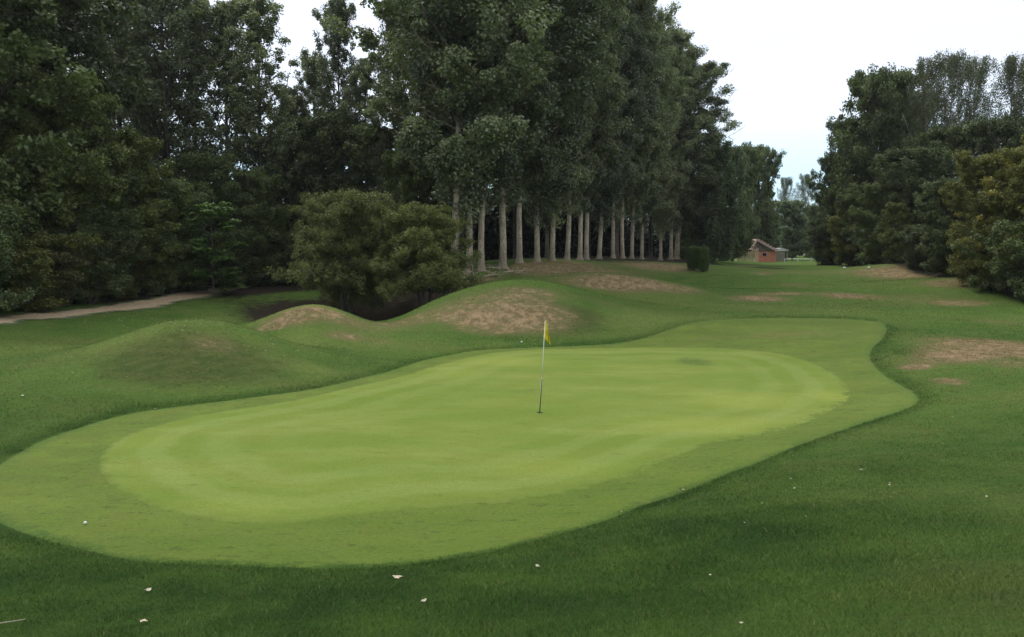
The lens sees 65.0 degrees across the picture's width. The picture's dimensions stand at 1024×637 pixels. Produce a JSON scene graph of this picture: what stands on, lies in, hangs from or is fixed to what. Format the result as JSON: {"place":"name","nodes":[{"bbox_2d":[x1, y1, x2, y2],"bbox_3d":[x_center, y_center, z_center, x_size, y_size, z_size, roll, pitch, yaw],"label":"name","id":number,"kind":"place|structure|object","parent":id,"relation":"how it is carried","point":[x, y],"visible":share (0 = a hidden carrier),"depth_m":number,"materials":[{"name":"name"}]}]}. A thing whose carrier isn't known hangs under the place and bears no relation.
{"place":"outdoors","nodes":[
{"label":"outdoors","id":0,"kind":"place"},
{"bbox_2d":[0,286,251,324],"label":"path","id":1,"kind":"structure","parent":0,"point":[172,298],"depth_m":39.67,"materials":[{"name":"grey concrete"}]},
{"bbox_2d":[0,253,1023,636],"bbox_3d":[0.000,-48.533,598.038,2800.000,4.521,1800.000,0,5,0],"label":"ground","id":2,"kind":"structure","parent":0,"point":[676,271],"depth_m":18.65,"materials":[{"name":"green plant"}]},
{"bbox_2d":[0,202,49,311],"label":"bush","id":3,"kind":"object","parent":2,"relation":"on","point":[10,216],"visible":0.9,"depth_m":34.05,"materials":[{"name":"green plant"}]},
{"bbox_2d":[0,135,70,293],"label":"broadleaf tree","id":4,"kind":"object","parent":2,"relation":"on","point":[42,178],"visible":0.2,"depth_m":37.36,"materials":[{"name":"green plant"}]},
{"bbox_2d":[0,227,94,311],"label":"bush","id":5,"kind":"object","parent":2,"relation":"on","point":[26,248],"visible":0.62,"depth_m":36.26,"materials":[{"name":"green plant"}]},
{"bbox_2d":[0,0,102,290],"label":"broadleaf tree","id":6,"kind":"object","parent":2,"relation":"on","point":[18,46],"visible":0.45,"depth_m":36.95,"materials":[{"name":"green plant"}]},
{"bbox_2d":[0,58,134,301],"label":"broadleaf tree","id":7,"kind":"object","parent":2,"relation":"on","point":[72,115],"visible":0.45,"depth_m":38.76,"materials":[{"name":"green plant"}]},
{"bbox_2d":[26,237,110,306],"bbox_3d":[-21.525,-2.066,38.552,3.753,3.743,4.087,-1,5,-15],"label":"bush","id":8,"kind":"object","parent":2,"relation":"on","point":[72,276],"visible":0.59,"depth_m":37.62,"materials":[{"name":"green plant"}]},
{"bbox_2d":[0,0,150,228],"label":"broadleaf tree","id":9,"kind":"object","parent":2,"relation":"on","point":[88,42],"visible":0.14,"depth_m":41.88,"materials":[{"name":"green plant"}]},
{"bbox_2d":[33,0,146,143],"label":"broadleaf tree","id":10,"kind":"object","parent":2,"relation":"on","point":[122,65],"visible":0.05,"depth_m":46.07,"materials":[{"name":"green plant"}]},
{"bbox_2d":[39,221,142,303],"bbox_3d":[-21.367,-2.685,40.612,5.128,4.717,5.167,-2,5,-22],"label":"bush","id":11,"kind":"object","parent":2,"relation":"on","point":[105,288],"visible":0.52,"depth_m":40.21,"materials":[{"name":"green plant"}]},
{"bbox_2d":[56,167,152,296],"bbox_3d":[-21.522,-4.324,41.797,5.542,7.114,5.469,0,5,-2],"label":"broadleaf tree","id":12,"kind":"object","parent":2,"relation":"on","point":[104,215],"visible":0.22,"depth_m":41.07,"materials":[{"name":"green plant"}]},
{"bbox_2d":[88,231,150,298],"bbox_3d":[-21.029,-2.737,42.791,3.715,4.118,4.046,-3,6,-29],"label":"bush","id":13,"kind":"object","parent":2,"relation":"on","point":[129,293],"visible":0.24,"depth_m":43.38,"materials":[{"name":"green plant"}]},
{"bbox_2d":[74,0,184,161],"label":"tall poplar","id":14,"kind":"object","parent":2,"relation":"on","point":[151,61],"visible":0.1,"depth_m":54.67,"materials":[{"name":"green plant"}]},
{"bbox_2d":[80,126,195,289],"bbox_3d":[-21.060,-5.780,44.898,6.680,9.433,7.587,3,6,28],"label":"broadleaf tree","id":15,"kind":"object","parent":2,"relation":"on","point":[142,153],"visible":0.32,"depth_m":44.19,"materials":[{"name":"green plant"}]},
{"bbox_2d":[109,0,196,177],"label":"tall poplar","id":16,"kind":"object","parent":2,"relation":"on","point":[119,58],"visible":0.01,"depth_m":58.49,"materials":[{"name":"green plant"}]},
{"bbox_2d":[93,0,216,216],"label":"broadleaf tree","id":17,"kind":"object","parent":2,"relation":"on","point":[161,10],"visible":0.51,"depth_m":53.90,"materials":[{"name":"green plant"}]},
{"bbox_2d":[132,230,191,295],"bbox_3d":[-20.208,-3.018,45.278,4.415,4.062,4.449,-4,6,-37],"label":"bush","id":18,"kind":"object","parent":2,"relation":"on","point":[152,286],"visible":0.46,"depth_m":44.72,"materials":[{"name":"green plant"}]},
{"bbox_2d":[127,177,216,291],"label":"broadleaf tree","id":19,"kind":"object","parent":2,"relation":"on","point":[176,188],"visible":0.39,"depth_m":46.11,"materials":[{"name":"green plant"}]},
{"bbox_2d":[132,0,243,200],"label":"tall poplar","id":20,"kind":"object","parent":2,"relation":"on","point":[187,119],"visible":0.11,"depth_m":58.45,"materials":[{"name":"green plant"}]},
{"bbox_2d":[166,233,217,290],"bbox_3d":[-19.479,-3.223,48.069,4.210,3.844,4.178,-5,7,-44],"label":"bush","id":21,"kind":"object","parent":2,"relation":"on","point":[190,278],"visible":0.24,"depth_m":47.71,"materials":[{"name":"green plant"}]},
{"bbox_2d":[160,150,248,283],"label":"broadleaf tree","id":22,"kind":"object","parent":2,"relation":"on","point":[203,166],"visible":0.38,"depth_m":52.30,"materials":[{"name":"green plant"}]},
{"bbox_2d":[179,201,247,294],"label":"sapling","id":23,"kind":"object","parent":2,"relation":"on","point":[203,249],"visible":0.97,"depth_m":46.14,"materials":[{"name":"green plant"}]},
{"bbox_2d":[181,0,275,225],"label":"tall poplar","id":24,"kind":"object","parent":2,"relation":"on","point":[222,40],"visible":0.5,"depth_m":55.77,"materials":[{"name":"green plant"}]},
{"bbox_2d":[205,227,268,286],"bbox_3d":[-17.964,-3.730,51.456,4.678,4.272,4.643,4,6,38],"label":"bush","id":25,"kind":"object","parent":2,"relation":"on","point":[241,236],"visible":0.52,"depth_m":50.87,"materials":[{"name":"green plant"}]},
{"bbox_2d":[208,166,294,282],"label":"broadleaf tree","id":26,"kind":"object","parent":2,"relation":"on","point":[257,189],"visible":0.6,"depth_m":52.48,"materials":[{"name":"green plant"}]},
{"bbox_2d":[214,0,312,225],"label":"tall poplar","id":27,"kind":"object","parent":2,"relation":"on","point":[254,13],"visible":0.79,"depth_m":54.95,"materials":[{"name":"green plant"}]},
{"bbox_2d":[234,221,316,285],"bbox_3d":[-16.551,-4.125,53.585,5.696,4.764,5.740,3,6,31],"label":"bush","id":28,"kind":"object","parent":2,"relation":"on","point":[276,236],"visible":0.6,"depth_m":52.64,"materials":[{"name":"green plant"}]},
{"bbox_2d":[231,131,326,271],"bbox_3d":[-16.742,-7.761,57.517,6.715,10.858,6.707,-3,6,-33],"label":"broadleaf tree","id":29,"kind":"object","parent":2,"relation":"on","point":[305,170],"visible":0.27,"depth_m":56.45,"materials":[{"name":"green plant"}]},
{"bbox_2d":[273,84,319,223],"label":"tall poplar","id":30,"kind":"object","parent":2,"relation":"on","point":[301,110],"visible":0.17,"depth_m":60.53,"materials":[{"name":"green plant"}]},
{"bbox_2d":[263,107,364,269],"bbox_3d":[-14.046,-8.892,59.206,7.358,12.763,7.456,2,5,26],"label":"broadleaf tree","id":31,"kind":"object","parent":2,"relation":"on","point":[320,129],"visible":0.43,"depth_m":57.71,"materials":[{"name":"green plant"}]},
{"bbox_2d":[292,46,336,189],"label":"tall poplar","id":32,"kind":"object","parent":2,"relation":"on","point":[310,77],"visible":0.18,"depth_m":64.10,"materials":[{"name":"green plant"}]},
{"bbox_2d":[304,0,370,176],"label":"tall poplar","id":33,"kind":"object","parent":2,"relation":"on","point":[325,76],"visible":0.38,"depth_m":61.82,"materials":[{"name":"green plant"}]},
{"bbox_2d":[263,186,413,313],"bbox_3d":[-9.037,-3.067,44.251,8.689,8.196,7.597,-4,6,-36],"label":"hawthorn tree","id":34,"kind":"object","parent":2,"relation":"on","point":[336,216],"visible":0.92,"depth_m":42.75,"materials":[{"name":"green plant"}]},
{"bbox_2d":[331,57,385,220],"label":"tall poplar","id":35,"kind":"object","parent":2,"relation":"on","point":[356,91],"visible":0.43,"depth_m":58.23,"materials":[{"name":"green plant"}]},
{"bbox_2d":[333,120,402,276],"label":"broadleaf tree","id":36,"kind":"object","parent":2,"relation":"on","point":[363,136],"visible":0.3,"depth_m":56.83,"materials":[{"name":"green plant"}]},
{"bbox_2d":[359,5,424,203],"bbox_3d":[-8.312,-12.396,57.446,4.996,20.120,4.728,4,6,36],"label":"tall poplar","id":37,"kind":"object","parent":2,"relation":"on","point":[381,144],"visible":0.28,"depth_m":56.28,"materials":[{"name":"green plant"}]},
{"bbox_2d":[378,149,443,267],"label":"broadleaf tree","id":38,"kind":"object","parent":2,"relation":"on","point":[409,183],"visible":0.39,"depth_m":54.52,"materials":[{"name":"green plant"}]},
{"bbox_2d":[351,201,484,306],"bbox_3d":[-5.035,-2.787,42.930,7.092,6.946,6.733,0,5,3],"label":"hawthorn tree","id":39,"kind":"object","parent":2,"relation":"on","point":[422,233],"visible":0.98,"depth_m":41.80,"materials":[{"name":"green plant"}]},
{"bbox_2d":[178,172,690,261],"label":"woodland","id":40,"kind":"object","parent":2,"relation":"on","point":[491,237],"visible":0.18,"depth_m":91.14,"materials":[{"name":"plant"}]},
{"bbox_2d":[318,0,561,272],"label":"poplar tree","id":41,"kind":"object","parent":2,"relation":"on","point":[447,159],"visible":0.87,"depth_m":44.74,"materials":[{"name":"green plant"}]},
{"bbox_2d":[0,318,917,568],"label":"fringe","id":42,"kind":"object","parent":2,"relation":"on","point":[71,482],"visible":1,"depth_m":11.96,"materials":[{"name":"green plant"}]},
{"bbox_2d":[98,347,849,523],"bbox_3d":[1.379,1.919,20.122,12.489,0.221,21.581,3,6,29],"label":"putting green","id":43,"kind":"object","parent":2,"relation":"on","point":[474,430],"visible":0.99,"depth_m":16.17,"materials":[{"name":"green plant"}]},
{"bbox_2d":[398,0,559,276],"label":"poplar tree","id":44,"kind":"object","parent":2,"relation":"on","point":[468,114],"visible":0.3,"depth_m":46.50,"materials":[{"name":"green plant"}]},
{"bbox_2d":[417,0,552,271],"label":"poplar tree","id":45,"kind":"object","parent":2,"relation":"on","point":[481,262],"visible":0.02,"depth_m":49.60,"materials":[{"name":"green plant"}]},
{"bbox_2d":[395,0,634,269],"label":"poplar tree","id":46,"kind":"object","parent":2,"relation":"on","point":[585,17],"visible":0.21,"depth_m":50.50,"materials":[{"name":"green plant"}]},
{"bbox_2d":[490,178,539,258],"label":"poplar tree","id":47,"kind":"object","parent":2,"relation":"on","point":[511,207],"visible":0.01,"depth_m":73.51,"materials":[{"name":"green plant"}]},
{"bbox_2d":[506,0,592,263],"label":"poplar tree","id":48,"kind":"object","parent":2,"relation":"on","point":[553,165],"visible":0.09,"depth_m":54.61,"materials":[{"name":"green plant"}]},
{"bbox_2d":[526,194,572,257],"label":"poplar tree","id":49,"kind":"object","parent":2,"relation":"on","point":[547,226],"visible":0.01,"depth_m":80.24,"materials":[{"name":"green plant"}]},
{"bbox_2d":[520,0,626,261],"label":"poplar tree","id":50,"kind":"object","parent":2,"relation":"on","point":[543,190],"visible":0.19,"depth_m":56.56,"materials":[{"name":"green plant"}]},
{"bbox_2d":[542,0,630,260],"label":"poplar tree","id":51,"kind":"object","parent":2,"relation":"on","point":[576,173],"visible":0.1,"depth_m":59.27,"materials":[{"name":"green plant"}]},
{"bbox_2d":[552,0,634,260],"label":"poplar tree","id":52,"kind":"object","parent":2,"relation":"on","point":[591,153],"visible":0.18,"depth_m":62.62,"materials":[{"name":"green plant"}]},
{"bbox_2d":[573,4,646,259],"bbox_3d":[5.888,-17.455,64.883,10.233,26.351,9.257,3,5,29],"label":"poplar tree","id":53,"kind":"object","parent":2,"relation":"on","point":[589,191],"visible":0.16,"depth_m":64.97,"materials":[{"name":"green plant"}]},
{"bbox_2d":[583,0,655,259],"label":"poplar tree","id":54,"kind":"object","parent":2,"relation":"on","point":[614,161],"visible":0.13,"depth_m":66.66,"materials":[{"name":"green plant"}]},
{"bbox_2d":[590,0,665,258],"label":"poplar tree","id":55,"kind":"object","parent":2,"relation":"on","point":[608,196],"visible":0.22,"depth_m":68.49,"materials":[{"name":"green plant"}]},
{"bbox_2d":[608,0,650,258],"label":"poplar tree","id":56,"kind":"object","parent":2,"relation":"on","point":[632,148],"visible":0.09,"depth_m":72.98,"materials":[{"name":"green plant"}]},
{"bbox_2d":[615,0,676,258],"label":"poplar tree","id":57,"kind":"object","parent":2,"relation":"on","point":[654,38],"visible":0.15,"depth_m":75.32,"materials":[{"name":"green plant"}]},
{"bbox_2d":[617,18,682,258],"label":"poplar tree","id":58,"kind":"object","parent":2,"relation":"on","point":[654,202],"visible":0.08,"depth_m":82.43,"materials":[{"name":"green plant"}]},
{"bbox_2d":[619,0,692,258],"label":"poplar tree","id":59,"kind":"object","parent":2,"relation":"on","point":[652,173],"visible":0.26,"depth_m":78.07,"materials":[{"name":"green plant"}]},
{"bbox_2d":[644,27,704,259],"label":"poplar tree","id":60,"kind":"object","parent":2,"relation":"on","point":[661,214],"visible":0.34,"depth_m":88.88,"materials":[{"name":"green plant"}]},
{"bbox_2d":[673,209,702,258],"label":"broadleaf tree","id":61,"kind":"object","parent":2,"relation":"on","point":[683,249],"visible":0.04,"depth_m":110.79,"materials":[{"name":"green plant"}]},
{"bbox_2d":[686,246,699,269],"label":"clipped bush","id":62,"kind":"object","parent":2,"relation":"on","point":[692,256],"visible":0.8,"depth_m":62.47,"materials":[{"name":"green plant"}]},
{"bbox_2d":[662,28,733,259],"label":"poplar tree","id":63,"kind":"object","parent":2,"relation":"on","point":[698,178],"visible":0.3,"depth_m":92.02,"materials":[{"name":"green plant"}]},
{"bbox_2d":[651,60,754,259],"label":"poplar tree","id":64,"kind":"object","parent":2,"relation":"on","point":[701,210],"visible":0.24,"depth_m":94.67,"materials":[{"name":"green plant"}]},
{"bbox_2d":[698,247,709,271],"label":"clipped bush","id":65,"kind":"object","parent":2,"relation":"on","point":[703,257],"visible":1,"depth_m":61.45,"materials":[{"name":"green plant"}]},
{"bbox_2d":[684,137,750,261],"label":"broadleaf tree","id":66,"kind":"object","parent":2,"relation":"on","point":[715,226],"visible":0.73,"depth_m":96.27,"materials":[{"name":"green plant"}]},
{"bbox_2d":[720,141,767,260],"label":"broadleaf tree","id":67,"kind":"object","parent":2,"relation":"on","point":[741,245],"visible":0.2,"depth_m":115.66,"materials":[{"name":"green plant"}]},
{"bbox_2d":[731,141,786,259],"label":"broadleaf tree","id":68,"kind":"object","parent":2,"relation":"on","point":[766,232],"visible":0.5,"depth_m":128.72,"materials":[{"name":"green plant"}]},
{"bbox_2d":[750,239,777,261],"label":"cabin","id":69,"kind":"object","parent":2,"relation":"on","point":[766,252],"visible":0.83,"depth_m":122.56,"materials":[{"name":"brown brick"}]},
{"bbox_2d":[751,198,787,249],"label":"broadleaf tree","id":70,"kind":"object","parent":2,"relation":"on","point":[776,225],"visible":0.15,"depth_m":147.77,"materials":[{"name":"green plant"}]},
{"bbox_2d":[775,176,795,214],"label":"open tree","id":71,"kind":"object","parent":2,"relation":"on","point":[787,181],"visible":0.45,"depth_m":212.08,"materials":[{"name":"green plant"}]},
{"bbox_2d":[774,199,810,259],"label":"rounded tree","id":72,"kind":"object","parent":2,"relation":"on","point":[788,238],"visible":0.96,"depth_m":139.15,"materials":[{"name":"green plant"}]},
{"bbox_2d":[793,172,817,254],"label":"open tree","id":73,"kind":"object","parent":2,"relation":"on","point":[802,190],"visible":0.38,"depth_m":212.22,"materials":[{"name":"green plant"}]},
{"bbox_2d":[801,203,827,258],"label":"broadleaf tree","id":74,"kind":"object","parent":2,"relation":"on","point":[811,213],"visible":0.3,"depth_m":148.55,"materials":[{"name":"green plant"}]},
{"bbox_2d":[804,216,844,265],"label":"bush","id":75,"kind":"object","parent":2,"relation":"on","point":[821,233],"visible":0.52,"depth_m":83.11,"materials":[{"name":"green plant"}]},
{"bbox_2d":[806,151,850,263],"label":"broadleaf tree","id":76,"kind":"object","parent":2,"relation":"on","point":[826,168],"visible":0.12,"depth_m":95.10,"materials":[{"name":"green plant"}]},
{"bbox_2d":[815,116,868,264],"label":"broadleaf tree","id":77,"kind":"object","parent":2,"relation":"on","point":[828,201],"visible":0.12,"depth_m":86.83,"materials":[{"name":"green plant"}]},
{"bbox_2d":[827,215,867,265],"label":"bush","id":78,"kind":"object","parent":2,"relation":"on","point":[849,248],"visible":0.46,"depth_m":77.20,"materials":[{"name":"green plant"}]},
{"bbox_2d":[833,192,870,265],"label":"broadleaf tree","id":79,"kind":"object","parent":2,"relation":"on","point":[847,200],"visible":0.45,"depth_m":77.01,"materials":[{"name":"green plant"}]},
{"bbox_2d":[847,228,892,265],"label":"bush","id":80,"kind":"object","parent":2,"relation":"on","point":[853,240],"visible":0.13,"depth_m":72.47,"materials":[{"name":"green plant"}]},
{"bbox_2d":[846,180,913,263],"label":"broadleaf tree","id":81,"kind":"object","parent":2,"relation":"on","point":[870,218],"visible":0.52,"depth_m":67.07,"materials":[{"name":"green plant"}]},
{"bbox_2d":[827,62,933,214],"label":"broadleaf tree","id":82,"kind":"object","parent":2,"relation":"on","point":[885,87],"visible":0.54,"depth_m":77.43,"materials":[{"name":"green plant"}]},
{"bbox_2d":[878,201,915,263],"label":"broadleaf tree","id":83,"kind":"object","parent":2,"relation":"on","point":[899,214],"visible":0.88,"depth_m":63.26,"materials":[{"name":"green plant"}]},
{"bbox_2d":[856,85,940,177],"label":"broadleaf tree","id":84,"kind":"object","parent":2,"relation":"on","point":[908,131],"visible":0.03,"depth_m":80.52,"materials":[{"name":"green plant"}]},
{"bbox_2d":[876,223,928,263],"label":"bush","id":85,"kind":"object","parent":2,"relation":"on","point":[881,236],"visible":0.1,"depth_m":64.20,"materials":[{"name":"green plant"}]},
{"bbox_2d":[868,145,953,262],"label":"broadleaf tree","id":86,"kind":"object","parent":2,"relation":"on","point":[910,163],"visible":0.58,"depth_m":64.24,"materials":[{"name":"green plant"}]},
{"bbox_2d":[894,224,932,268],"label":"bush","id":87,"kind":"object","parent":2,"relation":"on","point":[916,232],"visible":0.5,"depth_m":58.77,"materials":[{"name":"green plant"}]},
{"bbox_2d":[899,51,959,178],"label":"birch tree","id":88,"kind":"object","parent":2,"relation":"on","point":[926,77],"visible":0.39,"depth_m":72.20,"materials":[{"name":"green plant"}]},
{"bbox_2d":[901,119,970,215],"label":"broadleaf tree","id":89,"kind":"object","parent":2,"relation":"on","point":[923,139],"visible":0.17,"depth_m":68.34,"materials":[{"name":"green plant"}]},
{"bbox_2d":[921,223,959,275],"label":"bush","id":90,"kind":"object","parent":2,"relation":"on","point":[928,239],"visible":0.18,"depth_m":52.88,"materials":[{"name":"green plant"}]},
{"bbox_2d":[911,175,983,276],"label":"broadleaf tree","id":91,"kind":"object","parent":2,"relation":"on","point":[933,216],"visible":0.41,"depth_m":52.51,"materials":[{"name":"green plant"}]},
{"bbox_2d":[922,44,983,177],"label":"birch tree","id":92,"kind":"object","parent":2,"relation":"on","point":[954,69],"visible":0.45,"depth_m":68.15,"materials":[{"name":"green plant"}]},
{"bbox_2d":[934,114,1001,209],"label":"broadleaf tree","id":93,"kind":"object","parent":2,"relation":"on","point":[970,130],"visible":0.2,"depth_m":64.69,"materials":[{"name":"green plant"}]},
{"bbox_2d":[939,54,1000,152],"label":"birch tree","id":94,"kind":"object","parent":2,"relation":"on","point":[982,74],"visible":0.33,"depth_m":70.14,"materials":[{"name":"green plant"}]},
{"bbox_2d":[927,146,1022,220],"bbox_3d":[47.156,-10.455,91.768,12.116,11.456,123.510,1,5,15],"label":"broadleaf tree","id":95,"kind":"object","parent":2,"relation":"on","point":[954,173],"depth_m":62.51,"materials":[{"name":"green plant"}]},
{"bbox_2d":[938,149,1022,283],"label":"broadleaf tree","id":96,"kind":"object","parent":2,"relation":"on","point":[968,169],"visible":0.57,"depth_m":46.89,"materials":[{"name":"green plant"}]},
{"bbox_2d":[950,222,1020,292],"bbox_3d":[27.966,-3.277,44.979,4.878,4.454,4.841,-1,5,-10],"label":"bush","id":97,"kind":"object","parent":2,"relation":"on","point":[982,281],"visible":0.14,"depth_m":45.45,"materials":[{"name":"green plant"}]},
{"bbox_2d":[955,146,1023,279],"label":"broadleaf tree","id":98,"kind":"object","parent":2,"relation":"on","point":[996,197],"visible":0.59,"depth_m":43.93,"materials":[{"name":"green plant"}]},
{"bbox_2d":[971,114,1023,155],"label":"broadleaf tree","id":99,"kind":"object","parent":2,"relation":"on","point":[1008,130],"visible":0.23,"depth_m":60.66,"materials":[{"name":"green plant"}]},
{"bbox_2d":[973,216,1023,299],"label":"bush","id":100,"kind":"object","parent":2,"relation":"on","point":[1007,227],"visible":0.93,"depth_m":42.11,"materials":[{"name":"green plant"}]},
{"bbox_2d":[973,52,1023,155],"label":"birch tree","id":101,"kind":"object","parent":2,"relation":"on","point":[1009,69],"visible":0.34,"depth_m":62.61,"materials":[{"name":"green plant"}]},
{"bbox_2d":[997,64,1023,148],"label":"birch tree","id":102,"kind":"object","parent":2,"relation":"on","point":[1020,101],"visible":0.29,"depth_m":60.75,"materials":[{"name":"green plant"}]},
{"bbox_2d":[1000,134,1023,289],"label":"broadleaf tree","id":103,"kind":"object","parent":2,"relation":"on","point":[1020,169],"visible":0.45,"depth_m":41.81,"materials":[{"name":"green plant"}]},
{"bbox_2d":[66,0,1023,239],"label":"sky","id":104,"kind":"structure","parent":0,"point":[793,60],"materials":[{"name":"white"}]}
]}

